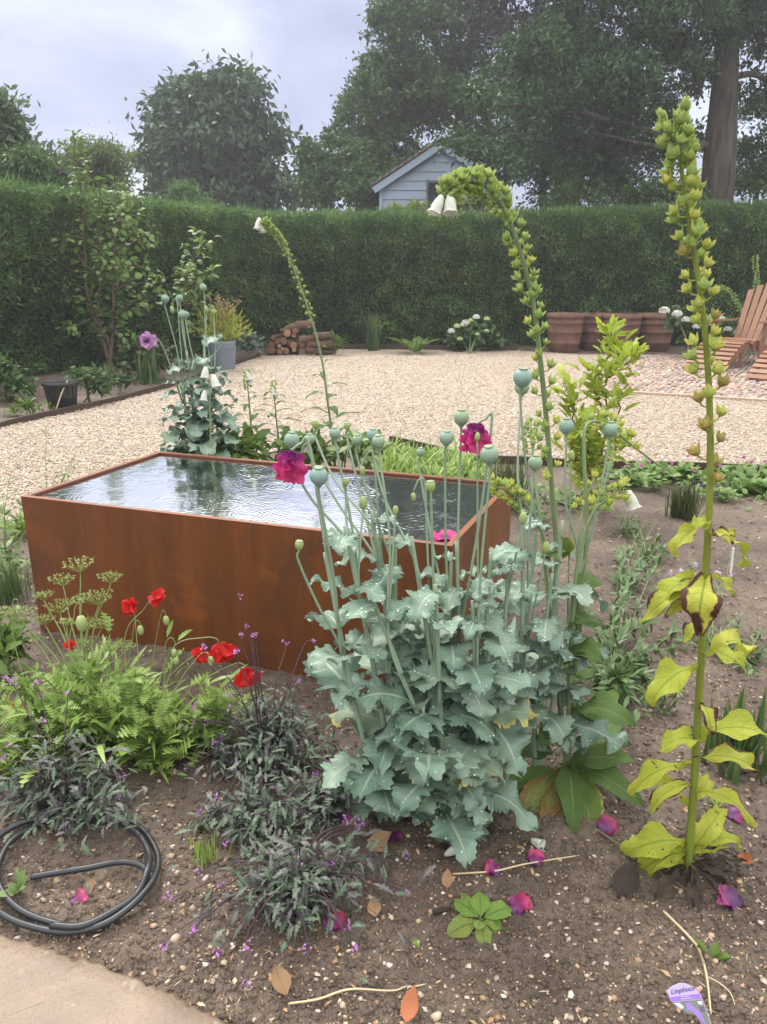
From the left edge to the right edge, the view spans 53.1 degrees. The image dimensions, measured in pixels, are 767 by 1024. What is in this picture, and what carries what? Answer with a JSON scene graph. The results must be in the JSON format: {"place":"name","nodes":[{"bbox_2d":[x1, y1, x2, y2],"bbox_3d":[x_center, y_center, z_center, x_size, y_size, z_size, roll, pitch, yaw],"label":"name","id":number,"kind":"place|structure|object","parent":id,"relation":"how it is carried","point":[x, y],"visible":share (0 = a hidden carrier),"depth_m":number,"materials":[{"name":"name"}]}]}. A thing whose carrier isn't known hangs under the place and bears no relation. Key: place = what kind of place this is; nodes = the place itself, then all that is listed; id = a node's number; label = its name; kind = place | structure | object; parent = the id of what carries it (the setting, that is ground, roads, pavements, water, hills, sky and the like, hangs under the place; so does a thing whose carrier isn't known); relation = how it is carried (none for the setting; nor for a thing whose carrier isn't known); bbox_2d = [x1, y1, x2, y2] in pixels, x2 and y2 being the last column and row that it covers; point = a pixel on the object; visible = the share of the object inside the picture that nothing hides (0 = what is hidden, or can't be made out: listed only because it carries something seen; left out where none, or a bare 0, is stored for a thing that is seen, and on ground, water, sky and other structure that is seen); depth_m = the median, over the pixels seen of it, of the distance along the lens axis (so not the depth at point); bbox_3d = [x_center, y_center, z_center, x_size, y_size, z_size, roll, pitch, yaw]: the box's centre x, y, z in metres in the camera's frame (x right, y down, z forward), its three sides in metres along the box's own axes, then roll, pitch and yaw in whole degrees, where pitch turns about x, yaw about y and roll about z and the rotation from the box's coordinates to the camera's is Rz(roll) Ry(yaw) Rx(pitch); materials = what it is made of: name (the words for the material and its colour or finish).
{"place":"outdoors","nodes":[
{"label":"outdoors","id":0,"kind":"place"},
{"bbox_2d":[0,935,225,1023],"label":"paving","id":1,"kind":"structure","parent":0,"point":[40,985],"depth_m":1.68,"materials":[{"name":"stone"}]},
{"bbox_2d":[0,345,766,1023],"bbox_3d":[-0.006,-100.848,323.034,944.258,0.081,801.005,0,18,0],"label":"ground","id":2,"kind":"structure","parent":0,"point":[652,503],"depth_m":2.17,"materials":[{"name":"soil"}]},
{"bbox_2d":[0,867,26,896],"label":"seedling","id":3,"kind":"object","parent":2,"relation":"on","point":[19,885],"visible":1,"depth_m":1.97,"materials":[{"name":"green plant"}]},
{"bbox_2d":[0,559,30,605],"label":"grass tuft","id":4,"kind":"object","parent":2,"relation":"on","point":[11,590],"visible":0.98,"depth_m":3.77,"materials":[{"name":"green plant"}]},
{"bbox_2d":[0,474,30,571],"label":"weed","id":5,"kind":"object","parent":2,"relation":"on","point":[15,519],"visible":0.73,"depth_m":4.14,"materials":[{"name":"green plant"}]},
{"bbox_2d":[0,351,42,402],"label":"spirea bush","id":6,"kind":"object","parent":2,"relation":"on","point":[12,373],"visible":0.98,"depth_m":9.23,"materials":[{"name":"green plant"}]},
{"bbox_2d":[0,608,45,677],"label":"ferny plant","id":7,"kind":"object","parent":2,"relation":"on","point":[7,648],"visible":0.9,"depth_m":3.01,"materials":[{"name":"green plant"}]},
{"bbox_2d":[0,397,56,417],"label":"border plant","id":8,"kind":"object","parent":2,"relation":"on","point":[27,405],"visible":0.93,"depth_m":8.44,"materials":[{"name":"green plant"}]},
{"bbox_2d":[0,83,70,183],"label":"ash tree","id":9,"kind":"object","parent":2,"relation":"on","point":[12,125],"visible":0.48,"depth_m":14.75,"materials":[{"name":"green plant"}]},
{"bbox_2d":[0,599,85,790],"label":"field poppy","id":10,"kind":"object","parent":2,"relation":"on","point":[24,725],"visible":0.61,"depth_m":2.44,"materials":[{"name":"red plant"}]},
{"bbox_2d":[41,379,78,409],"bbox_3d":[-3.671,-1.326,8.754,0.399,0.333,0.399,0,18,0],"label":"plastic pot","id":11,"kind":"object","parent":2,"relation":"on","point":[52,388],"visible":0.75,"depth_m":8.63,"materials":[{"name":"black plastic"}]},
{"bbox_2d":[0,134,135,197],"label":"buddleia bush","id":12,"kind":"object","parent":2,"relation":"on","point":[30,164],"visible":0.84,"depth_m":13.19,"materials":[{"name":"green plant"}]},
{"bbox_2d":[0,675,151,893],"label":"purple leaved plant","id":13,"kind":"object","parent":2,"relation":"on","point":[68,796],"visible":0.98,"depth_m":2.21,"materials":[{"name":"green plant"}]},
{"bbox_2d":[0,811,161,935],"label":"garden hose","id":14,"kind":"object","parent":2,"relation":"on","point":[143,836],"visible":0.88,"depth_m":1.97,"materials":[{"name":"black rubber"}]},
{"bbox_2d":[0,382,175,427],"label":"timber edging","id":15,"kind":"object","parent":2,"relation":"on","point":[49,413],"visible":0.54,"depth_m":8.68,"materials":[{"name":"wood"}]},
{"bbox_2d":[61,361,119,401],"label":"border plant","id":16,"kind":"object","parent":2,"relation":"on","point":[91,378],"visible":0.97,"depth_m":9.09,"materials":[{"name":"green plant"}]},
{"bbox_2d":[53,121,148,194],"bbox_3d":[-6.973,-6.782,18.837,2.903,5.068,2.111,0,18,0],"label":"willow tree","id":17,"kind":"object","parent":2,"relation":"on","point":[101,153],"visible":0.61,"depth_m":18.06,"materials":[{"name":"green plant"}]},
{"bbox_2d":[45,129,181,373],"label":"multistem shrub","id":18,"kind":"object","parent":2,"relation":"on","point":[123,262],"visible":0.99,"depth_m":11.35,"materials":[{"name":"green plant"}]},
{"bbox_2d":[0,555,247,788],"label":"umbellifer","id":19,"kind":"object","parent":2,"relation":"on","point":[102,700],"visible":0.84,"depth_m":2.58,"materials":[{"name":"green plant"}]},
{"bbox_2d":[68,587,208,744],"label":"field poppy","id":20,"kind":"object","parent":2,"relation":"on","point":[157,596],"visible":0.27,"depth_m":2.52,"materials":[{"name":"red plant"}]},
{"bbox_2d":[111,334,176,378],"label":"border shrub","id":21,"kind":"object","parent":2,"relation":"on","point":[124,365],"visible":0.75,"depth_m":11.09,"materials":[{"name":"green plant"}]},
{"bbox_2d":[134,346,161,384],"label":"iris plant","id":22,"kind":"object","parent":2,"relation":"on","point":[149,378],"visible":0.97,"depth_m":10.72,"materials":[{"name":"green plant"}]},
{"bbox_2d":[80,637,261,783],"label":"field poppy","id":23,"kind":"object","parent":2,"relation":"on","point":[221,652],"visible":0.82,"depth_m":2.46,"materials":[{"name":"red plant"}]},
{"bbox_2d":[139,283,241,456],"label":"opium poppy","id":24,"kind":"object","parent":2,"relation":"on","point":[196,433],"visible":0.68,"depth_m":4.32,"materials":[{"name":"green plant"}]},
{"bbox_2d":[159,176,222,207],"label":"conifer shrub","id":25,"kind":"object","parent":2,"relation":"on","point":[181,189],"visible":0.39,"depth_m":16.72,"materials":[{"name":"green plant"}]},
{"bbox_2d":[169,226,222,371],"bbox_3d":[-2.886,-3.207,11.713,1.104,2.138,0.770,7,19,22],"label":"young tree","id":26,"kind":"object","parent":2,"relation":"on","point":[195,280],"visible":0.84,"depth_m":11.55,"materials":[{"name":"green plant"}]},
{"bbox_2d":[189,834,231,871],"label":"grass tuft","id":27,"kind":"object","parent":2,"relation":"on","point":[198,849],"visible":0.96,"depth_m":2.12,"materials":[{"name":"green plant"}]},
{"bbox_2d":[199,366,221,455],"bbox_3d":[-0.922,-0.267,4.221,0.130,1.058,0.108,0,18,0],"label":"foxglove","id":28,"kind":"object","parent":2,"relation":"on","point":[215,383],"visible":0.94,"depth_m":4.08,"materials":[{"name":"white plant"}]},
{"bbox_2d":[162,672,268,766],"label":"field poppy","id":29,"kind":"object","parent":2,"relation":"on","point":[215,699],"visible":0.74,"depth_m":2.54,"materials":[{"name":"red plant"}]},
{"bbox_2d":[124,48,312,213],"bbox_3d":[-5.947,-11.939,28.428,6.805,9.401,6.009,17,24,42],"label":"broadleaf tree","id":30,"kind":"object","parent":2,"relation":"on","point":[209,130],"visible":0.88,"depth_m":27.22,"materials":[{"name":"green plant"}]},
{"bbox_2d":[208,339,235,369],"bbox_3d":[-2.588,-2.518,12.306,0.468,0.458,0.468,0,18,0],"label":"zinc planter","id":31,"kind":"object","parent":2,"relation":"on","point":[226,355],"visible":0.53,"depth_m":12.14,"materials":[{"name":"grey metal"}]},
{"bbox_2d":[181,287,253,341],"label":"golden perennial","id":32,"kind":"object","parent":31,"relation":"in","point":[223,328],"visible":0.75,"depth_m":12.12,"materials":[{"name":"yellow plant"}]},
{"bbox_2d":[123,688,327,900],"bbox_3d":[-0.484,0.819,2.328,0.558,0.242,0.821,-4,18,-12],"label":"purple leaved plant","id":33,"kind":"object","parent":2,"relation":"on","point":[255,807],"visible":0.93,"depth_m":2.17,"materials":[{"name":"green plant"}]},
{"bbox_2d":[215,422,270,460],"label":"leafy plant","id":34,"kind":"object","parent":2,"relation":"on","point":[249,443],"visible":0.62,"depth_m":4.54,"materials":[{"name":"green plant"}]},
{"bbox_2d":[135,593,353,823],"bbox_3d":[-0.371,0.598,2.442,0.755,0.611,0.664,-15,23,-40],"label":"purple leaved plant","id":35,"kind":"object","parent":2,"relation":"on","point":[272,741],"visible":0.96,"depth_m":2.46,"materials":[{"name":"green plant"}]},
{"bbox_2d":[236,331,268,356],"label":"border plant","id":36,"kind":"object","parent":2,"relation":"on","point":[254,342],"visible":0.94,"depth_m":13.69,"materials":[{"name":"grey plant"}]},
{"bbox_2d":[21,451,511,687],"bbox_3d":[-0.483,0.208,3.494,1.947,0.650,0.920,6,19,18],"label":"water table","id":37,"kind":"object","parent":2,"relation":"on","point":[202,541],"visible":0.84,"depth_m":3.17,"materials":[{"name":"metal"}]},
{"bbox_2d":[253,379,299,460],"bbox_3d":[-0.650,-0.364,4.764,0.294,0.915,0.311,0,18,0],"label":"foxglove","id":38,"kind":"object","parent":2,"relation":"on","point":[275,397],"visible":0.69,"depth_m":4.67,"materials":[{"name":"green plant"}]},
{"bbox_2d":[121,792,435,989],"bbox_3d":[-0.274,0.937,1.945,0.781,0.257,0.522,7,19,22],"label":"purple leaved plant","id":39,"kind":"object","parent":2,"relation":"on","point":[296,884],"visible":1,"depth_m":1.92,"materials":[{"name":"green plant"}]},
{"bbox_2d":[271,963,290,994],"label":"dead leaf","id":40,"kind":"object","parent":2,"relation":"on","point":[281,979],"visible":1,"depth_m":1.72,"materials":[{"name":"brown plant"}]},
{"bbox_2d":[220,740,368,851],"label":"purple leaved plant","id":41,"kind":"object","parent":2,"relation":"on","point":[332,799],"visible":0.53,"depth_m":2.23,"materials":[{"name":"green plant"}]},
{"bbox_2d":[268,426,333,465],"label":"leafy plant","id":42,"kind":"object","parent":2,"relation":"on","point":[280,443],"visible":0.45,"depth_m":4.64,"materials":[{"name":"green plant"}]},
{"bbox_2d":[253,216,359,466],"bbox_3d":[-0.441,-0.816,4.673,0.595,1.831,0.397,0,18,0],"label":"foxglove","id":43,"kind":"object","parent":2,"relation":"on","point":[262,227],"visible":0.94,"depth_m":4.48,"materials":[{"name":"green plant"}]},
{"bbox_2d":[317,426,393,469],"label":"leafy plant","id":44,"kind":"object","parent":2,"relation":"on","point":[363,448],"visible":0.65,"depth_m":4.53,"materials":[{"name":"green plant"}]},
{"bbox_2d":[272,420,438,825],"bbox_3d":[-0.043,0.358,2.124,0.465,1.182,0.476,5,18,16],"label":"opium poppy","id":45,"kind":"object","parent":2,"relation":"on","point":[373,771],"visible":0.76,"depth_m":2.07,"materials":[{"name":"green plant"}]},
{"bbox_2d":[277,0,472,225],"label":"oak tree","id":46,"kind":"object","parent":2,"relation":"on","point":[373,151],"visible":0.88,"depth_m":24.09,"materials":[{"name":"green plant"}]},
{"bbox_2d":[0,168,766,376],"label":"yew hedge","id":47,"kind":"object","parent":2,"relation":"on","point":[410,277],"visible":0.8,"depth_m":15.37,"materials":[{"name":"green plant"}]},
{"bbox_2d":[0,349,766,524],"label":"gravel","id":48,"kind":"structure","parent":2,"relation":"on","point":[366,356],"depth_m":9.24,"materials":[{"name":"beige gravel"}]},
{"bbox_2d":[359,313,384,350],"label":"strappy plant","id":49,"kind":"object","parent":48,"relation":"on","point":[373,340],"visible":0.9,"depth_m":14.93,"materials":[{"name":"green plant"}]},
{"bbox_2d":[658,305,748,354],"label":"hydrangea","id":50,"kind":"object","parent":48,"relation":"on","point":[677,317],"visible":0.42,"depth_m":13.46,"materials":[{"name":"green plant"}]},
{"bbox_2d":[0,496,766,1023],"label":"soil pebbles","id":51,"kind":"object","parent":2,"relation":"on","point":[524,1002],"visible":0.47,"depth_m":1.86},
{"bbox_2d":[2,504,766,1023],"bbox_3d":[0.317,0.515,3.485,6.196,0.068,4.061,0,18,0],"label":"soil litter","id":52,"kind":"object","parent":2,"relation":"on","point":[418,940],"visible":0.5,"depth_m":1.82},
{"bbox_2d":[400,985,418,1021],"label":"dead leaf","id":53,"kind":"object","parent":2,"relation":"on","point":[409,1006],"visible":1,"depth_m":1.67,"materials":[{"name":"orange plant"}]},
{"bbox_2d":[331,344,517,350],"bbox_3d":[0.806,-3.166,14.998,3.658,0.165,0.845,0,18,0],"label":"timber edging","id":54,"kind":"object","parent":2,"relation":"on","point":[402,347],"visible":0.36,"depth_m":15.19,"materials":[{"name":"brown wood"}]},
{"bbox_2d":[345,428,507,868],"bbox_3d":[0.136,0.382,2.049,0.473,1.171,0.477,0,18,0],"label":"opium poppy","id":55,"kind":"object","parent":2,"relation":"on","point":[459,830],"visible":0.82,"depth_m":2.04,"materials":[{"name":"green plant"}]},
{"bbox_2d":[371,430,498,479],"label":"grass","id":56,"kind":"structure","parent":2,"relation":"on","point":[432,462],"depth_m":6.04,"materials":[{"name":"green plant"}]},
{"bbox_2d":[370,138,508,225],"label":"garden shed","id":57,"kind":"structure","parent":2,"relation":"on","point":[417,174],"depth_m":21.16,"materials":[{"name":"blue paint"}]},
{"bbox_2d":[376,191,502,214],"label":"garden shrub","id":58,"kind":"object","parent":2,"relation":"on","point":[474,202],"visible":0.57,"depth_m":16.71,"materials":[{"name":"green plant"}]},
{"bbox_2d":[361,0,552,169],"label":"leafy tree","id":59,"kind":"object","parent":2,"relation":"on","point":[459,58],"visible":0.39,"depth_m":24.90,"materials":[{"name":"green plant"}]},
{"bbox_2d":[400,409,539,846],"bbox_3d":[0.243,0.347,2.110,0.345,1.226,0.402,-8,19,-23],"label":"opium poppy","id":60,"kind":"object","parent":2,"relation":"on","point":[483,671],"visible":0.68,"depth_m":2.08,"materials":[{"name":"green plant"}]},
{"bbox_2d":[442,314,511,353],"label":"hydrangea","id":61,"kind":"object","parent":2,"relation":"on","point":[479,331],"visible":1,"depth_m":14.80,"materials":[{"name":"green plant"}]},
{"bbox_2d":[447,891,511,943],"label":"primrose plant","id":62,"kind":"object","parent":2,"relation":"on","point":[461,925],"visible":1,"depth_m":1.90,"materials":[{"name":"green plant"}]},
{"bbox_2d":[426,163,562,614],"bbox_3d":[0.415,-0.198,2.688,0.611,1.874,0.121,-7,19,-20],"label":"foxglove","id":63,"kind":"object","parent":2,"relation":"on","point":[459,178],"visible":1,"depth_m":2.48,"materials":[{"name":"green plant"}]},
{"bbox_2d":[473,452,536,514],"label":"grass tuft","id":64,"kind":"object","parent":2,"relation":"on","point":[508,474],"visible":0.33,"depth_m":5.16,"materials":[{"name":"green plant"}]},
{"bbox_2d":[444,367,591,783],"bbox_3d":[0.327,0.256,2.217,0.472,1.322,0.384,-10,20,-30],"label":"opium poppy","id":65,"kind":"object","parent":2,"relation":"on","point":[521,597],"visible":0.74,"depth_m":2.19,"materials":[{"name":"green plant"}]},
{"bbox_2d":[508,890,532,914],"bbox_3d":[0.343,0.992,1.939,0.056,0.034,0.060,-9,20,-26],"label":"fallen petal","id":66,"kind":"object","parent":2,"relation":"on","point":[520,902],"visible":0.99,"depth_m":1.94,"materials":[{"name":"pink plant"}]},
{"bbox_2d":[498,119,607,221],"bbox_3d":[4.441,-7.769,20.667,3.648,5.825,2.986,0,18,0],"label":"understorey tree","id":67,"kind":"object","parent":2,"relation":"on","point":[532,168],"visible":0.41,"depth_m":19.88,"materials":[{"name":"green plant"}]},
{"bbox_2d":[547,312,584,352],"bbox_3d":[3.511,-3.474,14.870,0.731,0.731,0.731,0,18,0],"label":"terracotta pot","id":68,"kind":"object","parent":2,"relation":"on","point":[564,331],"visible":0.95,"depth_m":14.63,"materials":[{"name":"brown ceramic"}]},
{"bbox_2d":[524,479,612,511],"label":"leafy groundcover","id":69,"kind":"object","parent":2,"relation":"on","point":[558,494],"visible":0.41,"depth_m":5.30,"materials":[{"name":"green plant"}]},
{"bbox_2d":[512,418,629,765],"bbox_3d":[0.536,0.314,2.312,0.417,1.180,0.442,0,18,0],"label":"opium poppy","id":70,"kind":"object","parent":2,"relation":"on","point":[558,727],"visible":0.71,"depth_m":2.30,"materials":[{"name":"green plant"}]},
{"bbox_2d":[487,409,670,833],"bbox_3d":[0.572,0.343,2.379,0.682,1.305,0.773,0,18,0],"label":"foxglove","id":71,"kind":"object","parent":2,"relation":"on","point":[570,792],"visible":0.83,"depth_m":2.32,"materials":[{"name":"green plant"}]},
{"bbox_2d":[461,0,710,208],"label":"copper tree","id":72,"kind":"object","parent":2,"relation":"on","point":[493,21],"visible":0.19,"depth_m":23.06,"materials":[{"name":"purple plant"}]},
{"bbox_2d":[414,0,766,206],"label":"sweet chestnut tree","id":73,"kind":"object","parent":2,"relation":"on","point":[608,74],"visible":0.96,"depth_m":16.79,"materials":[{"name":"green plant"}]},
{"bbox_2d":[580,312,611,350],"bbox_3d":[4.196,-3.583,15.255,0.662,0.706,0.662,0,18,0],"label":"terracotta pot","id":74,"kind":"object","parent":2,"relation":"on","point":[591,334],"visible":0.46,"depth_m":15.04,"materials":[{"name":"brown ceramic"}]},
{"bbox_2d":[537,126,659,207],"bbox_3d":[5.931,-8.076,21.578,3.208,5.864,2.974,-5,18,-17],"label":"understorey tree","id":75,"kind":"object","parent":2,"relation":"on","point":[625,180],"visible":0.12,"depth_m":20.88,"materials":[{"name":"green plant"}]},
{"bbox_2d":[549,314,650,504],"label":"lime shrub","id":76,"kind":"object","parent":2,"relation":"on","point":[595,444],"visible":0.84,"depth_m":4.92,"materials":[{"name":"green plant"}]},
{"bbox_2d":[468,454,759,472],"bbox_3d":[2.543,-0.340,6.167,3.729,0.118,0.055,3,18,9],"label":"timber edging","id":77,"kind":"object","parent":2,"relation":"on","point":[619,463],"visible":0.23,"depth_m":6.24,"materials":[{"name":"brown wood"}]},
{"bbox_2d":[602,313,642,350],"bbox_3d":[4.600,-3.464,14.873,0.752,0.709,0.752,0,18,0],"label":"terracotta pot","id":78,"kind":"object","parent":2,"relation":"on","point":[633,321],"visible":0.56,"depth_m":14.56,"materials":[{"name":"brown ceramic"}]},
{"bbox_2d":[528,163,718,213],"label":"garden shrub","id":79,"kind":"object","parent":2,"relation":"on","point":[651,192],"visible":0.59,"depth_m":17.07,"materials":[{"name":"green plant"}]},
{"bbox_2d":[565,542,682,723],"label":"sprawling plant","id":80,"kind":"object","parent":2,"relation":"on","point":[615,673],"visible":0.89,"depth_m":3.16,"materials":[{"name":"green plant"}]},
{"bbox_2d":[612,863,639,896],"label":"dead leaf","id":81,"kind":"object","parent":2,"relation":"on","point":[625,881],"visible":1,"depth_m":2.00,"materials":[{"name":"brown plant"}]},
{"bbox_2d":[609,516,660,594],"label":"sprawling plant","id":82,"kind":"object","parent":2,"relation":"on","point":[630,553],"visible":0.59,"depth_m":4.02,"materials":[{"name":"green plant"}]},
{"bbox_2d":[615,524,673,572],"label":"sprawling plant","id":83,"kind":"object","parent":2,"relation":"on","point":[645,555],"visible":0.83,"depth_m":4.29,"materials":[{"name":"green plant"}]},
{"bbox_2d":[637,313,673,351],"bbox_3d":[5.319,-3.523,15.062,0.762,0.708,0.762,0,18,0],"label":"terracotta pot","id":84,"kind":"object","parent":2,"relation":"on","point":[656,335],"visible":0.64,"depth_m":14.81,"materials":[{"name":"brown ceramic"}]},
{"bbox_2d":[626,670,703,719],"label":"sprawling plant","id":85,"kind":"object","parent":2,"relation":"on","point":[662,700],"visible":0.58,"depth_m":2.81,"materials":[{"name":"green plant"}]},
{"bbox_2d":[568,455,766,490],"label":"geranium","id":86,"kind":"object","parent":2,"relation":"on","point":[645,473],"visible":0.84,"depth_m":5.83,"materials":[{"name":"green plant"}]},
{"bbox_2d":[608,389,766,401],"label":"cobble kerb","id":87,"kind":"structure","parent":2,"relation":"on","point":[714,396],"depth_m":9.59,"materials":[{"name":"stone"}]},
{"bbox_2d":[667,983,710,1023],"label":"plant label","id":88,"kind":"object","parent":2,"relation":"on","point":[686,997],"visible":1,"depth_m":1.61,"materials":[{"name":"purple plastic"}]},
{"bbox_2d":[663,478,715,520],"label":"grass tuft","id":89,"kind":"object","parent":2,"relation":"on","point":[685,507],"visible":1,"depth_m":4.94,"materials":[{"name":"green plant"}]},
{"bbox_2d":[620,95,766,919],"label":"foxglove","id":90,"kind":"object","parent":2,"relation":"on","point":[653,846],"visible":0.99,"depth_m":1.85,"materials":[{"name":"green plant"}]},
{"bbox_2d":[668,551,759,660],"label":"sprawling plant","id":91,"kind":"object","parent":2,"relation":"on","point":[708,640],"visible":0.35,"depth_m":3.35,"materials":[{"name":"green plant"}]},
{"bbox_2d":[681,478,766,508],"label":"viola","id":92,"kind":"object","parent":2,"relation":"on","point":[724,493],"visible":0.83,"depth_m":5.37,"materials":[{"name":"green plant"}]},
{"bbox_2d":[716,884,743,910],"bbox_3d":[0.875,0.976,1.938,0.064,0.044,0.066,9,20,27],"label":"fallen petal","id":93,"kind":"object","parent":2,"relation":"on","point":[731,898],"visible":1,"depth_m":1.94,"materials":[{"name":"plant"}]},
{"bbox_2d":[700,685,766,785],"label":"sword leaved clump","id":94,"kind":"object","parent":2,"relation":"on","point":[754,743],"visible":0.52,"depth_m":2.49,"materials":[{"name":"green plant"}]},
{"bbox_2d":[704,472,766,504],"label":"geranium","id":95,"kind":"object","parent":2,"relation":"on","point":[753,484],"visible":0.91,"depth_m":5.49,"materials":[{"name":"green plant"}]},
{"bbox_2d":[728,629,766,677],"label":"sprawling plant","id":96,"kind":"object","parent":2,"relation":"on","point":[748,665],"visible":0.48,"depth_m":3.17,"materials":[{"name":"green plant"}]},
{"bbox_2d":[734,81,766,203],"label":"garden shrub","id":97,"kind":"object","parent":2,"relation":"on","point":[754,181],"visible":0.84,"depth_m":19.21,"materials":[{"name":"green plant"}]},
{"bbox_2d":[0,0,766,225],"label":"sky","id":98,"kind":"structure","parent":0,"point":[80,60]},
{"bbox_2d":[602,355,766,398],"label":"cobbled paving","id":99,"kind":"structure","parent":0,"point":[764,391],"depth_m":10.88,"materials":[{"name":"stone"}]},
{"bbox_2d":[683,283,766,371],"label":"adirondack chair","id":100,"kind":"object","parent":99,"relation":"on","point":[739,343],"visible":0.63,"depth_m":12.82,"materials":[{"name":"brown wood"}]},
{"bbox_2d":[746,348,766,380],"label":"adirondack chair","id":101,"kind":"object","parent":99,"relation":"on","point":[756,370],"visible":0.89,"depth_m":10.94,"materials":[{"name":"brown wood"}]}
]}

